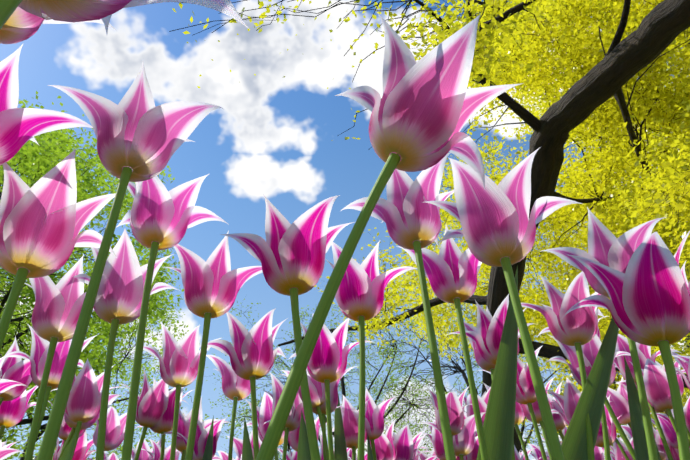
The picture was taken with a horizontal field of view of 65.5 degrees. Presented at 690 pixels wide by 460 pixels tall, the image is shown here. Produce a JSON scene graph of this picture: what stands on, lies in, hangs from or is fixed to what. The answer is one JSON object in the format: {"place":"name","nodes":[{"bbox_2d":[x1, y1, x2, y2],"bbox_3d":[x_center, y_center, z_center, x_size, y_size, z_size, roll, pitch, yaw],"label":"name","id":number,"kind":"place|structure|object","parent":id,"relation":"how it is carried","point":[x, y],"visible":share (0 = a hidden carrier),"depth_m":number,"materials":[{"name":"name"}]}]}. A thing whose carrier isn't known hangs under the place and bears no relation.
{"place":"outdoors","nodes":[
{"label":"outdoors","id":0,"kind":"place"},
{"bbox_2d":[0,0,688,459],"label":"sky","id":1,"kind":"structure","parent":0,"point":[272,134],"materials":[{"name":"blue"}]},
{"bbox_3d":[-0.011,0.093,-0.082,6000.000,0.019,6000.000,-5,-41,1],"label":"ground","id":2,"kind":"structure","parent":0,"visible":0},
{"bbox_2d":[0,448,23,459],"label":"tulip bed","id":3,"kind":"object","parent":2,"relation":"on","point":[5,453],"visible":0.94,"depth_m":0.92,"materials":[{"name":"pink plant"}]},
{"bbox_2d":[0,440,23,447],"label":"tulip bed","id":4,"kind":"object","parent":2,"relation":"on","point":[3,445],"visible":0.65,"depth_m":1.05,"materials":[{"name":"pink plant"}]},
{"bbox_2d":[0,354,29,393],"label":"tulip","id":5,"kind":"object","parent":2,"relation":"on","point":[6,384],"visible":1,"depth_m":0.72,"materials":[{"name":"pink plant"}]},
{"bbox_2d":[0,335,31,404],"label":"tulip","id":6,"kind":"object","parent":2,"relation":"on","point":[15,369],"visible":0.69,"depth_m":0.80,"materials":[{"name":"pink plant"}]},
{"bbox_2d":[0,385,47,439],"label":"tulip","id":7,"kind":"object","parent":2,"relation":"on","point":[12,412],"visible":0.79,"depth_m":0.83,"materials":[{"name":"pink plant"}]},
{"bbox_2d":[0,44,92,164],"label":"tulip","id":8,"kind":"object","parent":2,"relation":"on","point":[20,128],"visible":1,"depth_m":0.37,"materials":[{"name":"pink plant"}]},
{"bbox_2d":[6,324,98,442],"bbox_3d":[-0.393,0.336,0.577,0.117,0.541,0.205,15,-45,-21],"label":"tulip","id":9,"kind":"object","parent":2,"relation":"on","point":[39,350],"visible":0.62,"depth_m":0.73,"materials":[{"name":"plant"}]},
{"bbox_2d":[0,7,114,43],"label":"tulip","id":10,"kind":"object","parent":2,"relation":"on","point":[20,25],"visible":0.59,"depth_m":0.32,"materials":[{"name":"pink plant"}]},
{"bbox_2d":[0,148,116,349],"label":"tulip","id":11,"kind":"object","parent":2,"relation":"on","point":[46,218],"visible":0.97,"depth_m":0.36,"materials":[{"name":"pink plant"}]},
{"bbox_2d":[24,254,93,459],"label":"tulip","id":12,"kind":"object","parent":2,"relation":"on","point":[56,313],"visible":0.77,"depth_m":0.53,"materials":[{"name":"pink plant"}]},
{"bbox_2d":[48,401,85,453],"bbox_3d":[-0.493,0.525,0.810,0.155,0.571,0.115,-4,-38,-1],"label":"tulip bed","id":13,"kind":"object","parent":2,"relation":"on","point":[65,430],"visible":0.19,"depth_m":0.92,"materials":[{"name":"pink plant"}]},
{"bbox_2d":[59,431,76,459],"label":"tulip leaves","id":14,"kind":"object","parent":2,"relation":"on","point":[67,454],"visible":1,"depth_m":0.58,"materials":[{"name":"green plant"}]},
{"bbox_2d":[40,431,107,459],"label":"tulip bed","id":15,"kind":"object","parent":2,"relation":"on","point":[83,446],"visible":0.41,"depth_m":0.97,"materials":[{"name":"pink plant"}]},
{"bbox_2d":[52,358,126,457],"bbox_3d":[-0.366,0.382,0.605,0.109,0.506,0.118,-1,-41,-4],"label":"tulip","id":16,"kind":"object","parent":2,"relation":"on","point":[83,403],"visible":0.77,"depth_m":0.74,"materials":[{"name":"plant"}]},
{"bbox_2d":[58,391,121,459],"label":"tulip bed","id":17,"kind":"object","parent":2,"relation":"on","point":[90,423],"visible":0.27,"depth_m":0.80,"materials":[{"name":"pink plant"}]},
{"bbox_2d":[0,61,186,459],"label":"green tree","id":18,"kind":"object","parent":2,"relation":"on","point":[32,160],"visible":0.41,"depth_m":17.42,"materials":[{"name":"green plant"}]},
{"bbox_2d":[0,250,228,459],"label":"green tree","id":19,"kind":"object","parent":2,"relation":"on","point":[43,427],"visible":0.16,"depth_m":27.50,"materials":[{"name":"green plant"}]},
{"bbox_2d":[93,406,142,450],"bbox_3d":[-0.392,0.521,0.783,0.113,0.533,0.147,-12,-42,9],"label":"tulip bed","id":20,"kind":"object","parent":2,"relation":"on","point":[115,429],"visible":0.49,"depth_m":0.90,"materials":[{"name":"pink plant"}]},
{"bbox_2d":[104,452,131,459],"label":"tulip bed","id":21,"kind":"object","parent":2,"relation":"on","point":[112,456],"visible":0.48,"depth_m":1.13,"materials":[{"name":"plant"}]},
{"bbox_2d":[0,0,249,33],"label":"tulip","id":22,"kind":"object","parent":2,"relation":"on","point":[73,11],"visible":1,"depth_m":0.15,"materials":[{"name":"pink plant"}]},
{"bbox_2d":[73,229,179,459],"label":"tulip","id":23,"kind":"object","parent":2,"relation":"on","point":[118,300],"visible":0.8,"depth_m":0.51,"materials":[{"name":"pink plant"}]},
{"bbox_2d":[37,60,222,459],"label":"tulip","id":24,"kind":"object","parent":2,"relation":"on","point":[140,137],"visible":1,"depth_m":0.38,"materials":[{"name":"pink plant"}]},
{"bbox_2d":[118,439,159,459],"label":"tulip bed","id":25,"kind":"object","parent":2,"relation":"on","point":[144,455],"visible":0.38,"depth_m":1.09,"materials":[{"name":"plant"}]},
{"bbox_2d":[121,367,189,459],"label":"tulip bed","id":26,"kind":"object","parent":2,"relation":"on","point":[152,403],"visible":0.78,"depth_m":0.84,"materials":[{"name":"plant"}]},
{"bbox_2d":[136,439,180,459],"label":"tulip bed","id":27,"kind":"object","parent":2,"relation":"on","point":[156,448],"visible":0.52,"depth_m":0.96,"materials":[{"name":"plant"}]},
{"bbox_2d":[125,377,192,459],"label":"tulip bed","id":28,"kind":"object","parent":2,"relation":"on","point":[164,424],"visible":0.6,"depth_m":0.85,"materials":[{"name":"plant"}]},
{"bbox_2d":[117,174,228,459],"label":"tulip","id":29,"kind":"object","parent":2,"relation":"on","point":[158,216],"visible":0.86,"depth_m":0.49,"materials":[{"name":"pink plant"}]},
{"bbox_2d":[134,322,220,459],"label":"tulip","id":30,"kind":"object","parent":2,"relation":"on","point":[179,363],"visible":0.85,"depth_m":0.70,"materials":[{"name":"pink plant"}]},
{"bbox_2d":[160,412,227,459],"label":"tulip bed","id":31,"kind":"object","parent":2,"relation":"on","point":[202,433],"visible":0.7,"depth_m":0.82,"materials":[{"name":"plant"}]},
{"bbox_2d":[181,452,221,459],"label":"tulip bed","id":32,"kind":"object","parent":2,"relation":"on","point":[215,457],"visible":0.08,"depth_m":1.08,"materials":[{"name":"pink plant"}]},
{"bbox_2d":[176,397,229,459],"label":"tulip bed","id":33,"kind":"object","parent":2,"relation":"on","point":[183,425],"visible":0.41,"depth_m":0.90,"materials":[{"name":"plant"}]},
{"bbox_2d":[202,415,213,459],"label":"tulip leaves","id":34,"kind":"object","parent":2,"relation":"on","point":[208,451],"visible":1,"depth_m":0.80,"materials":[{"name":"green plant"}]},
{"bbox_2d":[164,231,262,459],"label":"tulip","id":35,"kind":"object","parent":2,"relation":"on","point":[213,284],"visible":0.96,"depth_m":0.54,"materials":[{"name":"pink plant"}]},
{"bbox_2d":[215,451,238,459],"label":"tulip bed","id":36,"kind":"object","parent":2,"relation":"on","point":[223,455],"visible":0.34,"depth_m":1.12,"materials":[{"name":"pink plant"}]},
{"bbox_2d":[206,355,250,459],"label":"tulip","id":37,"kind":"object","parent":2,"relation":"on","point":[235,388],"visible":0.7,"depth_m":0.86,"materials":[{"name":"pink plant"}]},
{"bbox_2d":[196,309,287,459],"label":"tulip","id":38,"kind":"object","parent":2,"relation":"on","point":[251,353],"visible":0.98,"depth_m":0.63,"materials":[{"name":"pink plant"}]},
{"bbox_2d":[227,430,261,459],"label":"tulip bed","id":39,"kind":"object","parent":2,"relation":"on","point":[237,444],"visible":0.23,"depth_m":1.05,"materials":[{"name":"pink plant"}]},
{"bbox_2d":[242,417,253,459],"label":"tulip leaves","id":40,"kind":"object","parent":2,"relation":"on","point":[247,453],"visible":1,"depth_m":0.72,"materials":[{"name":"green plant"}]},
{"bbox_2d":[241,392,284,459],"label":"tulip bed","id":41,"kind":"object","parent":2,"relation":"on","point":[264,412],"visible":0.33,"depth_m":0.94,"materials":[{"name":"pink plant"}]},
{"bbox_2d":[262,372,303,459],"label":"tulip bed","id":42,"kind":"object","parent":2,"relation":"on","point":[293,419],"visible":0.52,"depth_m":0.79,"materials":[{"name":"pink plant"}]},
{"bbox_2d":[222,194,353,459],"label":"tulip","id":43,"kind":"object","parent":2,"relation":"on","point":[289,256],"visible":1,"depth_m":0.43,"materials":[{"name":"pink plant"}]},
{"bbox_2d":[264,415,326,451],"bbox_3d":[-0.028,0.468,0.716,0.183,0.485,0.104,18,-45,-23],"label":"tulip bed","id":44,"kind":"object","parent":2,"relation":"on","point":[293,437],"visible":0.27,"depth_m":0.83,"materials":[{"name":"pink plant"}]},
{"bbox_2d":[278,446,320,459],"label":"tulip bed","id":45,"kind":"object","parent":2,"relation":"on","point":[291,455],"visible":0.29,"depth_m":1.13,"materials":[{"name":"pink plant"}]},
{"bbox_2d":[297,411,310,459],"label":"tulip leaves","id":46,"kind":"object","parent":2,"relation":"on","point":[303,452],"visible":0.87,"depth_m":0.68,"materials":[{"name":"green plant"}]},
{"bbox_2d":[280,362,348,459],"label":"tulip bed","id":47,"kind":"object","parent":2,"relation":"on","point":[317,392],"visible":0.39,"depth_m":0.77,"materials":[{"name":"pink plant"}]},
{"bbox_2d":[292,364,356,459],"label":"tulip bed","id":48,"kind":"object","parent":2,"relation":"on","point":[334,394],"visible":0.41,"depth_m":0.79,"materials":[{"name":"pink plant"}]},
{"bbox_2d":[289,313,374,459],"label":"tulip","id":49,"kind":"object","parent":2,"relation":"on","point":[327,364],"visible":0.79,"depth_m":0.66,"materials":[{"name":"pink plant"}]},
{"bbox_2d":[319,433,351,459],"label":"tulip bed","id":50,"kind":"object","parent":2,"relation":"on","point":[321,451],"visible":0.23,"depth_m":0.92,"materials":[{"name":"pink plant"}]},
{"bbox_2d":[334,394,347,459],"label":"tulip leaves","id":51,"kind":"object","parent":2,"relation":"on","point":[340,450],"visible":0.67,"depth_m":0.85,"materials":[{"name":"green plant"}]},
{"bbox_2d":[206,299,480,459],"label":"pale tree","id":52,"kind":"object","parent":2,"relation":"on","point":[342,388],"visible":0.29,"depth_m":26.18,"materials":[{"name":"green plant"}]},
{"bbox_2d":[347,449,366,459],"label":"tulip bed","id":53,"kind":"object","parent":2,"relation":"on","point":[349,453],"visible":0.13,"depth_m":1.19,"materials":[{"name":"pink plant"}]},
{"bbox_2d":[332,394,386,459],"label":"tulip bed","id":54,"kind":"object","parent":2,"relation":"on","point":[350,416],"visible":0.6,"depth_m":0.87,"materials":[{"name":"pink plant"}]},
{"bbox_2d":[336,387,398,459],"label":"tulip bed","id":55,"kind":"object","parent":2,"relation":"on","point":[374,420],"visible":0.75,"depth_m":0.88,"materials":[{"name":"pink plant"}]},
{"bbox_2d":[367,435,373,459],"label":"tulip leaves","id":56,"kind":"object","parent":2,"relation":"on","point":[369,454],"visible":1,"depth_m":0.81,"materials":[{"name":"green plant"}]},
{"bbox_2d":[327,241,416,459],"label":"tulip","id":57,"kind":"object","parent":2,"relation":"on","point":[359,296],"visible":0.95,"depth_m":0.55,"materials":[{"name":"pink plant"}]},
{"bbox_2d":[366,418,396,459],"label":"tulip bed","id":58,"kind":"object","parent":2,"relation":"on","point":[384,447],"visible":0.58,"depth_m":0.98,"materials":[{"name":"pink plant"}]},
{"bbox_2d":[256,12,523,459],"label":"tulip","id":59,"kind":"object","parent":2,"relation":"on","point":[426,107],"visible":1,"depth_m":0.30,"materials":[{"name":"pink plant"}]},
{"bbox_2d":[341,153,455,459],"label":"tulip","id":60,"kind":"object","parent":2,"relation":"on","point":[407,214],"visible":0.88,"depth_m":0.48,"materials":[{"name":"pink plant"}]},
{"bbox_2d":[384,423,428,459],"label":"tulip bed","id":61,"kind":"object","parent":2,"relation":"on","point":[404,441],"visible":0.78,"depth_m":1.00,"materials":[{"name":"pink plant"}]},
{"bbox_2d":[385,430,433,459],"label":"tulip bed","id":62,"kind":"object","parent":2,"relation":"on","point":[418,442],"visible":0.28,"depth_m":1.08,"materials":[{"name":"pink plant"}]},
{"bbox_2d":[416,449,439,459],"bbox_3d":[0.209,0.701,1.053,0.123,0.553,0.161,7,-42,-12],"label":"tulip bed","id":63,"kind":"object","parent":2,"relation":"on","point":[423,456],"visible":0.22,"depth_m":1.23,"materials":[{"name":"pink plant"}]},
{"bbox_2d":[169,0,689,458],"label":"tree","id":64,"kind":"object","parent":2,"relation":"on","point":[606,97],"visible":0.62,"depth_m":8.20,"materials":[{"name":"yellow plant"}]},
{"bbox_2d":[422,419,456,459],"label":"tulip bed","id":65,"kind":"object","parent":2,"relation":"on","point":[436,438],"visible":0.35,"depth_m":1.06,"materials":[{"name":"pink plant"}]},
{"bbox_2d":[398,225,488,459],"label":"tulip","id":66,"kind":"object","parent":2,"relation":"on","point":[451,269],"visible":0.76,"depth_m":0.58,"materials":[{"name":"pink plant"}]},
{"bbox_2d":[423,387,471,438],"bbox_3d":[0.146,0.442,0.694,0.108,0.478,0.156,32,-52,-34],"label":"tulip bed","id":67,"kind":"object","parent":2,"relation":"on","point":[454,402],"visible":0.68,"depth_m":0.78,"materials":[{"name":"pink plant"}]},
{"bbox_2d":[420,412,485,459],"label":"tulip bed","id":68,"kind":"object","parent":2,"relation":"on","point":[463,441],"visible":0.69,"depth_m":0.85,"materials":[{"name":"pink plant"}]},
{"bbox_2d":[456,436,478,459],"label":"tulip bed","id":69,"kind":"object","parent":2,"relation":"on","point":[472,454],"visible":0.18,"depth_m":1.05,"materials":[{"name":"pink plant"}]},
{"bbox_2d":[326,284,617,459],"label":"pale tree","id":70,"kind":"object","parent":2,"relation":"on","point":[456,367],"visible":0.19,"depth_m":29.18,"materials":[{"name":"green plant"}]},
{"bbox_2d":[455,387,490,424],"bbox_3d":[0.232,0.501,0.809,0.118,0.530,0.193,12,-43,-17],"label":"tulip bed","id":71,"kind":"object","parent":2,"relation":"on","point":[483,401],"visible":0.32,"depth_m":0.90,"materials":[{"name":"pink plant"}]},
{"bbox_2d":[445,294,525,459],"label":"tulip","id":72,"kind":"object","parent":2,"relation":"on","point":[486,338],"visible":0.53,"depth_m":0.67,"materials":[{"name":"pink plant"}]},
{"bbox_2d":[455,307,537,378],"bbox_3d":[0.180,0.330,0.607,0.170,0.529,0.118,2,-41,-7],"label":"tulip","id":73,"kind":"object","parent":2,"relation":"on","point":[482,363],"visible":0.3,"depth_m":0.74,"materials":[{"name":"pink plant"}]},
{"bbox_2d":[477,266,517,459],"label":"tulip leaves","id":74,"kind":"object","parent":2,"relation":"on","point":[498,424],"visible":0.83,"depth_m":0.53,"materials":[{"name":"green plant"}]},
{"bbox_2d":[426,148,581,459],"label":"tulip","id":75,"kind":"object","parent":2,"relation":"on","point":[498,224],"visible":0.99,"depth_m":0.38,"materials":[{"name":"pink plant"}]},
{"bbox_2d":[483,383,528,459],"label":"tulip bed","id":76,"kind":"object","parent":2,"relation":"on","point":[519,416],"visible":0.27,"depth_m":1.01,"materials":[{"name":"pink plant"}]},
{"bbox_2d":[477,346,546,459],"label":"tulip","id":77,"kind":"object","parent":2,"relation":"on","point":[525,393],"visible":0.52,"depth_m":0.81,"materials":[{"name":"pink plant"}]},
{"bbox_2d":[514,445,534,459],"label":"tulip bed","id":78,"kind":"object","parent":2,"relation":"on","point":[518,456],"visible":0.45,"depth_m":1.11,"materials":[{"name":"pink plant"}]},
{"bbox_2d":[521,377,554,459],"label":"tulip bed","id":79,"kind":"object","parent":2,"relation":"on","point":[536,409],"visible":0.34,"depth_m":0.92,"materials":[{"name":"pink plant"}]},
{"bbox_2d":[529,444,549,459],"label":"tulip bed","id":80,"kind":"object","parent":2,"relation":"on","point":[536,454],"visible":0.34,"depth_m":1.17,"materials":[{"name":"pink plant"}]},
{"bbox_2d":[541,426,567,443],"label":"tulip bed","id":81,"kind":"object","parent":2,"relation":"on","point":[564,430],"visible":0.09,"depth_m":1.04,"materials":[{"name":"pink plant"}]},
{"bbox_2d":[547,381,566,440],"bbox_3d":[0.417,0.494,0.826,0.148,0.545,0.110,-2,-43,-4],"label":"tulip bed","id":82,"kind":"object","parent":2,"relation":"on","point":[560,423],"visible":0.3,"depth_m":0.95,"materials":[{"name":"pink plant"}]},
{"bbox_2d":[521,271,604,459],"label":"tulip","id":83,"kind":"object","parent":2,"relation":"on","point":[577,328],"visible":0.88,"depth_m":0.58,"materials":[{"name":"pink plant"}]},
{"bbox_2d":[546,377,611,425],"bbox_3d":[0.335,0.420,0.683,0.119,0.477,0.144,-33,-49,29],"label":"tulip bed","id":84,"kind":"object","parent":2,"relation":"on","point":[568,401],"visible":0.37,"depth_m":0.81,"materials":[{"name":"pink plant"}]},
{"bbox_2d":[537,291,634,459],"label":"tulip","id":85,"kind":"object","parent":2,"relation":"on","point":[617,425],"visible":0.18,"depth_m":0.71,"materials":[{"name":"green plant"}]},
{"bbox_2d":[545,329,630,459],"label":"tulip","id":86,"kind":"object","parent":2,"relation":"on","point":[590,349],"visible":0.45,"depth_m":0.66,"materials":[{"name":"pink plant"}]},
{"bbox_2d":[561,317,618,459],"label":"tulip leaves","id":87,"kind":"object","parent":2,"relation":"on","point":[591,401],"visible":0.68,"depth_m":0.54,"materials":[{"name":"green plant"}]},
{"bbox_2d":[594,446,603,459],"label":"tulip bed","id":88,"kind":"object","parent":2,"relation":"on","point":[598,453],"visible":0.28,"depth_m":1.17,"materials":[{"name":"pink plant"}]},
{"bbox_2d":[542,207,663,459],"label":"tulip","id":89,"kind":"object","parent":2,"relation":"on","point":[607,247],"visible":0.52,"depth_m":0.50,"materials":[{"name":"pink plant"}]},
{"bbox_2d":[518,271,689,441],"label":"tree","id":90,"kind":"object","parent":2,"relation":"on","point":[688,336],"visible":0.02,"depth_m":23.47,"materials":[{"name":"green plant"}]},
{"bbox_2d":[595,394,619,447],"bbox_3d":[0.433,0.474,0.749,0.113,0.469,0.124,-1,-40,-6],"label":"tulip bed","id":91,"kind":"object","parent":2,"relation":"on","point":[612,434],"visible":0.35,"depth_m":0.84,"materials":[{"name":"pink plant"}]},
{"bbox_2d":[606,376,631,430],"bbox_3d":[0.488,0.458,0.765,0.215,0.511,0.102,9,-43,-15],"label":"tulip","id":92,"kind":"object","parent":2,"relation":"on","point":[619,404],"visible":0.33,"depth_m":0.88,"materials":[{"name":"pink plant"}]},
{"bbox_2d":[612,420,628,459],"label":"tulip bed","id":93,"kind":"object","parent":2,"relation":"on","point":[621,449],"visible":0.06,"depth_m":0.97,"materials":[{"name":"green plant"}]},
{"bbox_2d":[563,231,689,459],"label":"tulip","id":94,"kind":"object","parent":2,"relation":"on","point":[647,303],"visible":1,"depth_m":0.36,"materials":[{"name":"pink plant"}]},
{"bbox_2d":[610,437,662,459],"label":"tulip bed","id":95,"kind":"object","parent":2,"relation":"on","point":[617,452],"visible":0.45,"depth_m":1.05,"materials":[{"name":"pink plant"}]},
{"bbox_2d":[624,356,661,459],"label":"tulip leaves","id":96,"kind":"object","parent":2,"relation":"on","point":[639,438],"visible":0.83,"depth_m":0.64,"materials":[{"name":"green plant"}]},
{"bbox_2d":[621,425,666,459],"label":"tulip bed","id":97,"kind":"object","parent":2,"relation":"on","point":[628,433],"visible":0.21,"depth_m":1.11,"materials":[{"name":"pink plant"}]},
{"bbox_2d":[614,334,680,459],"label":"tulip","id":98,"kind":"object","parent":2,"relation":"on","point":[643,351],"visible":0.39,"depth_m":0.85,"materials":[{"name":"pink plant"}]},
{"bbox_2d":[618,358,680,431],"bbox_3d":[0.496,0.378,0.657,0.118,0.490,0.104,-7,-41,3],"label":"tulip","id":99,"kind":"object","parent":2,"relation":"on","point":[656,384],"visible":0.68,"depth_m":0.78,"materials":[{"name":"pink plant"}]},
{"bbox_2d":[616,360,689,445],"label":"tulip bed","id":100,"kind":"object","parent":2,"relation":"on","point":[656,410],"visible":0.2,"depth_m":0.87,"materials":[{"name":"pink plant"}]},
{"bbox_2d":[651,416,677,448],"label":"tulip bed","id":101,"kind":"object","parent":2,"relation":"on","point":[670,434],"visible":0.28,"depth_m":1.10,"materials":[{"name":"pink plant"}]},
{"bbox_2d":[650,396,689,431],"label":"tulip bed","id":102,"kind":"object","parent":2,"relation":"on","point":[686,408],"visible":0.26,"depth_m":0.99,"materials":[{"name":"pink plant"}]},
{"bbox_2d":[655,361,689,439],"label":"tulip bed","id":103,"kind":"object","parent":2,"relation":"on","point":[680,380],"visible":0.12,"depth_m":0.96,"materials":[{"name":"pink plant"}]},
{"bbox_2d":[665,444,679,459],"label":"tulip bed","id":104,"kind":"object","parent":2,"relation":"on","point":[674,453],"visible":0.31,"depth_m":1.10,"materials":[{"name":"pink plant"}]},
{"bbox_2d":[671,352,689,389],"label":"tulip","id":105,"kind":"object","parent":2,"relation":"on","point":[685,365],"visible":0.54,"depth_m":0.91,"materials":[{"name":"pink plant"}]},
{"bbox_2d":[672,355,689,374],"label":"tulip bed","id":106,"kind":"object","parent":2,"relation":"on","point":[684,359],"visible":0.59,"depth_m":0.90,"materials":[{"name":"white plant"}]},
{"bbox_2d":[681,261,688,288],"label":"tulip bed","id":107,"kind":"object","parent":2,"relation":"on","point":[684,275],"visible":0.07,"depth_m":0.69,"materials":[{"name":"white plant"}]}
]}

